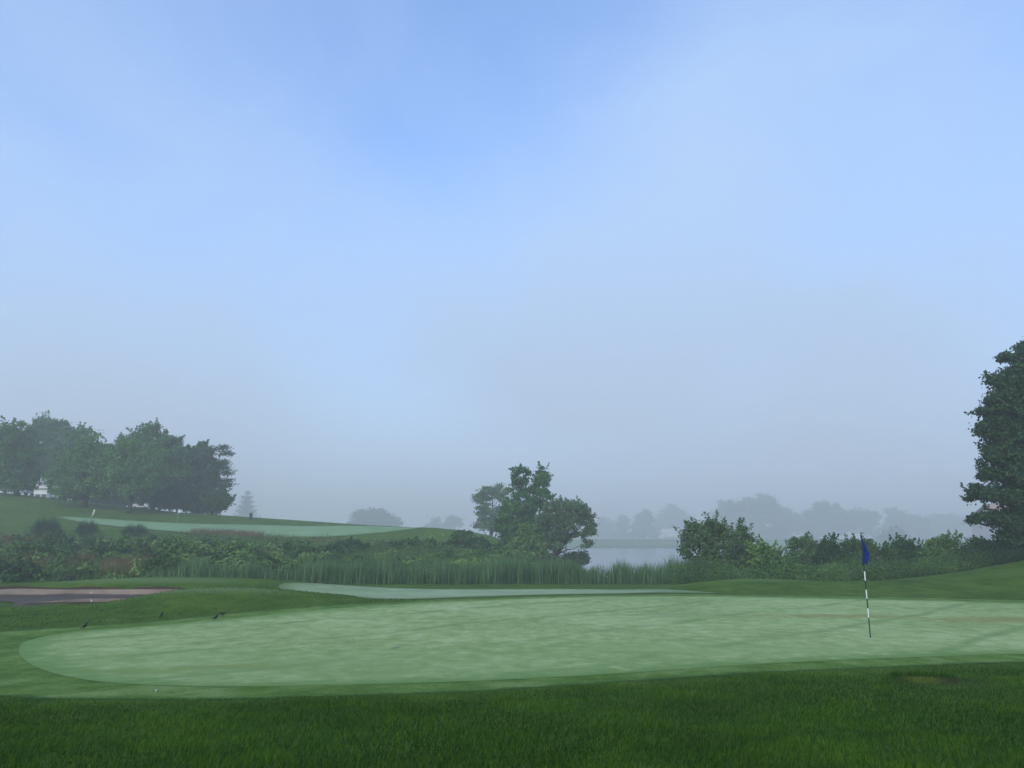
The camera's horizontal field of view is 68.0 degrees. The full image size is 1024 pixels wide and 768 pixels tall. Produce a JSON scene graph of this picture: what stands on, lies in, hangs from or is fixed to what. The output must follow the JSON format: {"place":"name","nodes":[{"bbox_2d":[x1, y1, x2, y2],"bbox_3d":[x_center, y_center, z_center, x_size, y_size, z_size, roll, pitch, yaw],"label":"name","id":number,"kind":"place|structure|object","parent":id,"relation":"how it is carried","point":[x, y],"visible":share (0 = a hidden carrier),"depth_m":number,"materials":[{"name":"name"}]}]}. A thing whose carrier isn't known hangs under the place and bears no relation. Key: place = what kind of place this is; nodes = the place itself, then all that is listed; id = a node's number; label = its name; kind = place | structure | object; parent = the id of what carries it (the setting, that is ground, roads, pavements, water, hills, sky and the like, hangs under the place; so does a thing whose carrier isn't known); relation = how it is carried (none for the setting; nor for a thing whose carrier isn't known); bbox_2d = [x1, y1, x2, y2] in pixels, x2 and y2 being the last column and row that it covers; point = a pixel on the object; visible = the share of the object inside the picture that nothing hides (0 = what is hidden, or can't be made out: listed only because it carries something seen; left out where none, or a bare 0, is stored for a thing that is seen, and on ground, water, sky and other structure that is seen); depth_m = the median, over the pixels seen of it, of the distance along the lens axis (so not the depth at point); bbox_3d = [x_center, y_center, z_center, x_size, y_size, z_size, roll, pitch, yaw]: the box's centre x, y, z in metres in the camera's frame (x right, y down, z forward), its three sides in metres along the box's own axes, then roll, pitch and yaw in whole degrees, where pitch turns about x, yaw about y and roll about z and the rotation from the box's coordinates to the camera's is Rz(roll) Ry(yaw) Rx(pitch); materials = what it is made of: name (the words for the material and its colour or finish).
{"place":"outdoors","nodes":[
{"label":"outdoors","id":0,"kind":"place"},
{"bbox_2d":[68,519,103,536],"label":"ornamental grass","id":1,"kind":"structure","parent":0,"point":[86,528],"depth_m":78.09,"materials":[{"name":"green plant"}]},
{"bbox_2d":[133,497,148,508],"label":"golf cart","id":2,"kind":"object","parent":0,"point":[137,504],"visible":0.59,"depth_m":122.09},
{"bbox_2d":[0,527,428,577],"bbox_3d":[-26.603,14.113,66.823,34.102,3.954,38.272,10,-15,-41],"label":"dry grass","id":3,"kind":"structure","parent":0,"point":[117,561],"depth_m":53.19,"materials":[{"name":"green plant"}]},
{"bbox_2d":[0,493,1023,767],"bbox_3d":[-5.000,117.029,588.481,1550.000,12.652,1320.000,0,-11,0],"label":"ground","id":4,"kind":"structure","parent":0,"point":[20,513],"depth_m":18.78,"materials":[{"name":"green plant"}]},
{"bbox_2d":[0,415,45,495],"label":"broadleaf tree","id":5,"kind":"object","parent":4,"relation":"on","point":[20,451],"visible":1,"depth_m":108.93,"materials":[{"name":"green plant"}]},
{"bbox_2d":[0,556,49,582],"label":"leafy shrub","id":6,"kind":"object","parent":4,"relation":"on","point":[6,567],"visible":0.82,"depth_m":44.96,"materials":[{"name":"green plant"}]},
{"bbox_2d":[19,489,33,494],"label":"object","id":7,"kind":"object","parent":4,"relation":"on","point":[25,491],"visible":0.59,"depth_m":114.67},
{"bbox_2d":[0,540,57,559],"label":"leafy shrub","id":8,"kind":"object","parent":4,"relation":"on","point":[29,550],"visible":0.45,"depth_m":53.34,"materials":[{"name":"green plant"}]},
{"bbox_2d":[29,482,58,498],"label":"house","id":9,"kind":"structure","parent":4,"relation":"on","point":[42,490],"depth_m":147.75,"materials":[{"name":"white"}]},
{"bbox_2d":[37,460,50,485],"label":"broadleaf tree","id":10,"kind":"object","parent":4,"relation":"on","point":[44,467],"visible":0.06,"depth_m":148.15,"materials":[{"name":"green plant"}]},
{"bbox_2d":[22,514,69,537],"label":"ornamental grass","id":11,"kind":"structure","parent":4,"relation":"on","point":[43,524],"depth_m":76.08,"materials":[{"name":"green plant"}]},
{"bbox_2d":[24,410,72,466],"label":"broadleaf tree","id":12,"kind":"object","parent":4,"relation":"on","point":[49,430],"visible":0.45,"depth_m":137.27,"materials":[{"name":"green plant"}]},
{"bbox_2d":[38,527,69,547],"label":"leafy shrub","id":13,"kind":"object","parent":4,"relation":"on","point":[60,537],"visible":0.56,"depth_m":63.35,"materials":[{"name":"green plant"}]},
{"bbox_2d":[47,421,97,471],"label":"broadleaf tree","id":14,"kind":"object","parent":4,"relation":"on","point":[67,439],"visible":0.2,"depth_m":129.14,"materials":[{"name":"green plant"}]},
{"bbox_2d":[39,426,113,507],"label":"broadleaf tree","id":15,"kind":"object","parent":4,"relation":"on","point":[74,476],"visible":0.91,"depth_m":103.47,"materials":[{"name":"green plant"}]},
{"bbox_2d":[0,589,176,606],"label":"bunker sand","id":16,"kind":"structure","parent":4,"relation":"on","point":[17,597],"depth_m":30.34,"materials":[{"name":"beige sand"}]},
{"bbox_2d":[18,597,134,606],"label":"puddle","id":17,"kind":"object","parent":16,"relation":"on","point":[76,601],"visible":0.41,"depth_m":27.89,"materials":[{"name":"liquid"}]},
{"bbox_2d":[0,586,187,589],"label":"bunker lip","id":18,"kind":"object","parent":4,"relation":"on","point":[71,588],"visible":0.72,"depth_m":30.70,"materials":[{"name":"green plant"}]},
{"bbox_2d":[82,532,107,549],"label":"ornamental grass","id":19,"kind":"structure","parent":4,"relation":"on","point":[88,540],"depth_m":65.09,"materials":[{"name":"green plant"}]},
{"bbox_2d":[0,483,221,514],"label":"thicket","id":20,"kind":"object","parent":4,"relation":"on","point":[117,500],"visible":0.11,"depth_m":134.40,"materials":[{"name":"green plant"}]},
{"bbox_2d":[88,542,133,560],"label":"leafy shrub","id":21,"kind":"object","parent":4,"relation":"on","point":[105,549],"visible":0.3,"depth_m":55.44,"materials":[{"name":"green plant"}]},
{"bbox_2d":[114,534,148,551],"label":"leafy shrub","id":22,"kind":"object","parent":4,"relation":"on","point":[138,543],"visible":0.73,"depth_m":59.33,"materials":[{"name":"green plant"}]},
{"bbox_2d":[93,434,172,512],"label":"broadleaf tree","id":23,"kind":"object","parent":4,"relation":"on","point":[136,471],"visible":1,"depth_m":102.47,"materials":[{"name":"green plant"}]},
{"bbox_2d":[117,522,151,535],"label":"ornamental grass","id":24,"kind":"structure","parent":4,"relation":"on","point":[138,529],"depth_m":77.47,"materials":[{"name":"green plant"}]},
{"bbox_2d":[101,417,198,509],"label":"broadleaf tree","id":25,"kind":"object","parent":4,"relation":"on","point":[176,454],"visible":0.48,"depth_m":116.05,"materials":[{"name":"green plant"}]},
{"bbox_2d":[135,550,178,577],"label":"leafy shrub","id":26,"kind":"object","parent":4,"relation":"on","point":[155,562],"visible":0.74,"depth_m":45.21,"materials":[{"name":"green plant"}]},
{"bbox_2d":[145,476,202,512],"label":"broadleaf tree","id":27,"kind":"object","parent":4,"relation":"on","point":[177,495],"visible":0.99,"depth_m":110.67,"materials":[{"name":"green plant"}]},
{"bbox_2d":[155,535,203,562],"bbox_3d":[-23.187,11.724,52.566,3.251,2.510,2.794,0,-11,0],"label":"leafy shrub","id":28,"kind":"object","parent":4,"relation":"on","point":[181,546],"visible":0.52,"depth_m":52.22,"materials":[{"name":"green plant"}]},
{"bbox_2d":[172,439,221,513],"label":"broadleaf tree","id":29,"kind":"object","parent":4,"relation":"on","point":[197,463],"visible":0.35,"depth_m":119.31,"materials":[{"name":"green plant"}]},
{"bbox_2d":[195,486,236,514],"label":"leafy thicket","id":30,"kind":"object","parent":4,"relation":"on","point":[225,503],"visible":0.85,"depth_m":110.05,"materials":[{"name":"green plant"}]},
{"bbox_2d":[194,444,239,514],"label":"pine tree","id":31,"kind":"object","parent":4,"relation":"on","point":[221,466],"visible":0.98,"depth_m":111.39,"materials":[{"name":"green plant"}]},
{"bbox_2d":[210,537,261,556],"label":"leafy shrub","id":32,"kind":"object","parent":4,"relation":"on","point":[242,547],"visible":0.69,"depth_m":56.17,"materials":[{"name":"green plant"}]},
{"bbox_2d":[58,516,423,536],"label":"hill green","id":33,"kind":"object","parent":4,"relation":"on","point":[305,531],"depth_m":89.58,"materials":[{"name":"green plant"}]},
{"bbox_2d":[234,490,260,517],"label":"spruce tree","id":34,"kind":"object","parent":4,"relation":"on","point":[245,507],"visible":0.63,"depth_m":511.67,"materials":[{"name":"green plant"}]},
{"bbox_2d":[273,538,323,558],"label":"leafy shrub","id":35,"kind":"object","parent":4,"relation":"on","point":[291,548],"visible":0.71,"depth_m":58.52,"materials":[{"name":"green plant"}]},
{"bbox_2d":[329,535,373,551],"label":"leafy shrub","id":36,"kind":"object","parent":4,"relation":"on","point":[353,544],"visible":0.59,"depth_m":66.11,"materials":[{"name":"green plant"}]},
{"bbox_2d":[346,507,404,526],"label":"tree","id":37,"kind":"object","parent":4,"relation":"on","point":[378,516],"visible":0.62,"depth_m":525.54,"materials":[{"name":"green plant"}]},
{"bbox_2d":[396,536,437,552],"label":"leafy shrub","id":38,"kind":"object","parent":4,"relation":"on","point":[416,542],"visible":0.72,"depth_m":68.27,"materials":[{"name":"green plant"}]},
{"bbox_2d":[422,516,442,527],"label":"distant tree","id":39,"kind":"object","parent":4,"relation":"on","point":[434,523],"visible":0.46,"depth_m":677.65,"materials":[{"name":"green plant"}]},
{"bbox_2d":[152,551,737,583],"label":"cattails","id":40,"kind":"object","parent":4,"relation":"on","point":[364,570],"visible":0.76,"depth_m":43.87,"materials":[{"name":"green plant"}]},
{"bbox_2d":[439,515,464,529],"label":"distant tree","id":41,"kind":"object","parent":4,"relation":"on","point":[450,522],"visible":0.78,"depth_m":646.11,"materials":[{"name":"green plant"}]},
{"bbox_2d":[439,529,488,548],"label":"leafy shrub","id":42,"kind":"object","parent":4,"relation":"on","point":[459,537],"visible":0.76,"depth_m":72.01,"materials":[{"name":"green plant"}]},
{"bbox_2d":[463,538,505,551],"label":"leafy shrub","id":43,"kind":"object","parent":4,"relation":"on","point":[474,543],"visible":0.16,"depth_m":69.21,"materials":[{"name":"green plant"}]},
{"bbox_2d":[470,482,510,536],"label":"broadleaf tree","id":44,"kind":"object","parent":4,"relation":"on","point":[480,497],"visible":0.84,"depth_m":125.56,"materials":[{"name":"green plant"}]},
{"bbox_2d":[279,583,714,598],"bbox_3d":[-1.029,8.439,31.035,15.798,0.444,9.332,4,-12,-21],"label":"approach green","id":45,"kind":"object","parent":4,"relation":"on","point":[380,592],"visible":0.94,"depth_m":31.21,"materials":[{"name":"green plant"}]},
{"bbox_2d":[0,528,1023,584],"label":"undergrowth","id":46,"kind":"object","parent":4,"relation":"on","point":[958,559],"visible":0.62,"depth_m":47.82,"materials":[{"name":"green plant"}]},
{"bbox_2d":[0,594,1023,699],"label":"fringe","id":47,"kind":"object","parent":4,"relation":"on","point":[19,674],"visible":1,"depth_m":11.12,"materials":[{"name":"green plant"}]},
{"bbox_2d":[19,596,1023,685],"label":"putting green","id":48,"kind":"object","parent":4,"relation":"on","point":[478,640],"visible":1,"depth_m":15.85,"materials":[{"name":"green plant"}]},
{"bbox_2d":[861,535,871,637],"bbox_3d":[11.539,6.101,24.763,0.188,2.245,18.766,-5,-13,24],"label":"flagstick","id":49,"kind":"object","parent":48,"relation":"on","point":[865,556],"visible":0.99,"depth_m":16.55,"materials":[{"name":"black paint"}]},
{"bbox_2d":[492,461,555,545],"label":"broadleaf tree","id":50,"kind":"object","parent":4,"relation":"on","point":[507,521],"visible":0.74,"depth_m":81.51,"materials":[{"name":"green plant"}]},
{"bbox_2d":[505,522,548,556],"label":"shrub","id":51,"kind":"object","parent":4,"relation":"on","point":[533,546],"visible":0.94,"depth_m":68.02,"materials":[{"name":"green plant"}]},
{"bbox_2d":[531,495,598,559],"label":"willow tree","id":52,"kind":"object","parent":4,"relation":"on","point":[558,536],"visible":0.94,"depth_m":77.02,"materials":[{"name":"green plant"}]},
{"bbox_2d":[562,549,591,565],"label":"leafy shrub","id":53,"kind":"object","parent":4,"relation":"on","point":[581,556],"visible":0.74,"depth_m":79.57,"materials":[{"name":"green plant"}]},
{"bbox_2d":[585,514,616,538],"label":"distant tree","id":54,"kind":"object","parent":4,"relation":"on","point":[605,526],"visible":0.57,"depth_m":816.56,"materials":[{"name":"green plant"}]},
{"bbox_2d":[611,514,633,538],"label":"distant tree","id":55,"kind":"object","parent":4,"relation":"on","point":[622,524],"visible":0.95,"depth_m":742.85,"materials":[{"name":"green plant"}]},
{"bbox_2d":[625,508,659,538],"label":"distant tree","id":56,"kind":"object","parent":4,"relation":"on","point":[642,527],"visible":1,"depth_m":681.88,"materials":[{"name":"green plant"}]},
{"bbox_2d":[659,527,679,538],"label":"house","id":57,"kind":"structure","parent":4,"relation":"on","point":[668,534],"depth_m":583.79,"materials":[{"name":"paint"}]},
{"bbox_2d":[653,503,695,531],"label":"distant tree","id":58,"kind":"object","parent":4,"relation":"on","point":[670,515],"visible":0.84,"depth_m":839.39,"materials":[{"name":"green plant"}]},
{"bbox_2d":[673,510,742,569],"bbox_3d":[11.540,9.721,45.101,3.994,4.487,2.587,0,-11,0],"label":"tall shrub","id":59,"kind":"object","parent":4,"relation":"on","point":[713,541],"visible":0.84,"depth_m":44.68,"materials":[{"name":"green plant"}]},
{"bbox_2d":[708,499,745,533],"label":"distant tree","id":60,"kind":"object","parent":4,"relation":"on","point":[725,509],"visible":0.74,"depth_m":645.37,"materials":[{"name":"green plant"}]},
{"bbox_2d":[722,517,757,570],"bbox_3d":[13.968,10.253,46.867,2.557,4.097,2.230,0,-11,0],"label":"leafy shrub","id":61,"kind":"object","parent":4,"relation":"on","point":[739,549],"visible":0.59,"depth_m":46.70,"materials":[{"name":"green plant"}]},
{"bbox_2d":[733,493,786,538],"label":"distant tree","id":62,"kind":"object","parent":4,"relation":"on","point":[760,510],"visible":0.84,"depth_m":632.92,"materials":[{"name":"grey plant"}]},
{"bbox_2d":[738,534,785,571],"bbox_3d":[15.055,10.592,45.883,2.706,3.000,2.644,9,-14,-36],"label":"leafy shrub","id":63,"kind":"object","parent":4,"relation":"on","point":[759,552],"visible":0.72,"depth_m":45.51,"materials":[{"name":"green plant"}]},
{"bbox_2d":[771,506,798,538],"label":"distant tree","id":64,"kind":"object","parent":4,"relation":"on","point":[787,514],"visible":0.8,"depth_m":656.62,"materials":[{"name":"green plant"}]},
{"bbox_2d":[791,530,804,537],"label":"house","id":65,"kind":"structure","parent":4,"relation":"on","point":[796,533],"depth_m":606.23,"materials":[{"name":"paint"}]},
{"bbox_2d":[787,512,810,537],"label":"distant tree","id":66,"kind":"object","parent":4,"relation":"on","point":[799,519],"visible":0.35,"depth_m":665.34,"materials":[{"name":"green plant"}]},
{"bbox_2d":[783,531,826,566],"bbox_3d":[18.453,11.037,48.671,3.627,3.221,2.710,0,-11,0],"label":"leafy shrub","id":67,"kind":"object","parent":4,"relation":"on","point":[806,545],"visible":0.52,"depth_m":48.58,"materials":[{"name":"green plant"}]},
{"bbox_2d":[798,500,853,538],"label":"distant tree","id":68,"kind":"object","parent":4,"relation":"on","point":[824,516],"visible":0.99,"depth_m":644.09,"materials":[{"name":"grey plant"}]},
{"bbox_2d":[807,532,850,567],"bbox_3d":[19.974,10.884,47.770,2.914,3.110,2.231,0,-11,0],"label":"leafy shrub","id":69,"kind":"object","parent":4,"relation":"on","point":[828,549],"visible":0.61,"depth_m":47.55,"materials":[{"name":"green plant"}]},
{"bbox_2d":[846,528,864,538],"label":"house","id":70,"kind":"structure","parent":4,"relation":"on","point":[857,533],"depth_m":605.21,"materials":[{"name":"white"}]},
{"bbox_2d":[839,532,880,562],"bbox_3d":[22.013,11.106,48.891,3.055,3.119,2.912,8,-14,-36],"label":"leafy shrub","id":71,"kind":"object","parent":4,"relation":"on","point":[854,546],"visible":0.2,"depth_m":48.60,"materials":[{"name":"green plant"}]},
{"bbox_2d":[841,505,882,538],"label":"distant tree","id":72,"kind":"object","parent":4,"relation":"on","point":[866,522],"visible":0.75,"depth_m":662.63,"materials":[{"name":"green plant"}]},
{"bbox_2d":[857,539,899,566],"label":"leafy shrub","id":73,"kind":"object","parent":4,"relation":"on","point":[885,549],"visible":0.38,"depth_m":46.50,"materials":[{"name":"green plant"}]},
{"bbox_2d":[878,507,905,532],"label":"distant tree","id":74,"kind":"object","parent":4,"relation":"on","point":[893,518],"visible":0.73,"depth_m":676.43,"materials":[{"name":"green plant"}]},
{"bbox_2d":[877,525,911,539],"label":"distant tree","id":75,"kind":"object","parent":4,"relation":"on","point":[885,536],"visible":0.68,"depth_m":459.30,"materials":[{"name":"green plant"}]},
{"bbox_2d":[888,532,925,560],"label":"leafy shrub","id":76,"kind":"object","parent":4,"relation":"on","point":[906,547],"visible":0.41,"depth_m":48.62,"materials":[{"name":"green plant"}]},
{"bbox_2d":[898,510,935,538],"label":"distant tree","id":77,"kind":"object","parent":4,"relation":"on","point":[914,523],"visible":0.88,"depth_m":680.34,"materials":[{"name":"green plant"}]},
{"bbox_2d":[914,529,962,561],"bbox_3d":[26.075,10.251,45.837,3.230,2.992,2.446,0,-11,0],"label":"leafy shrub","id":78,"kind":"object","parent":4,"relation":"on","point":[945,542],"visible":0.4,"depth_m":45.68,"materials":[{"name":"green plant"}]},
{"bbox_2d":[926,512,971,538],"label":"distant tree","id":79,"kind":"object","parent":4,"relation":"on","point":[943,524],"visible":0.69,"depth_m":759.02,"materials":[{"name":"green plant"}]},
{"bbox_2d":[961,517,972,538],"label":"distant tree","id":80,"kind":"object","parent":4,"relation":"on","point":[968,533],"visible":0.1,"depth_m":749.51,"materials":[{"name":"green plant"}]},
{"bbox_2d":[961,535,1004,555],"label":"leafy shrub","id":81,"kind":"object","parent":4,"relation":"on","point":[981,542],"visible":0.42,"depth_m":44.51,"materials":[{"name":"green plant"}]},
{"bbox_2d":[966,504,1008,539],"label":"house","id":82,"kind":"structure","parent":4,"relation":"on","point":[978,531],"depth_m":84.60,"materials":[{"name":"paint"}]},
{"bbox_2d":[959,336,1023,550],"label":"maple tree","id":83,"kind":"object","parent":4,"relation":"on","point":[1000,426],"visible":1,"depth_m":39.66,"materials":[{"name":"green plant"}]},
{"bbox_2d":[997,544,1023,554],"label":"leafy shrub","id":84,"kind":"object","parent":4,"relation":"on","point":[1008,549],"visible":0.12,"depth_m":44.41,"materials":[{"name":"green plant"}]},
{"bbox_2d":[0,0,1023,537],"label":"sky","id":85,"kind":"structure","parent":0,"point":[401,257],"materials":[{"name":"blue"}]},
{"bbox_2d":[547,548,929,577],"bbox_3d":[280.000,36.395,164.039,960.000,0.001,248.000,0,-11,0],"label":"lake","id":86,"kind":"structure","parent":0,"point":[606,556],"depth_m":134.98,"materials":[{"name":"grey liquid"}]}
]}

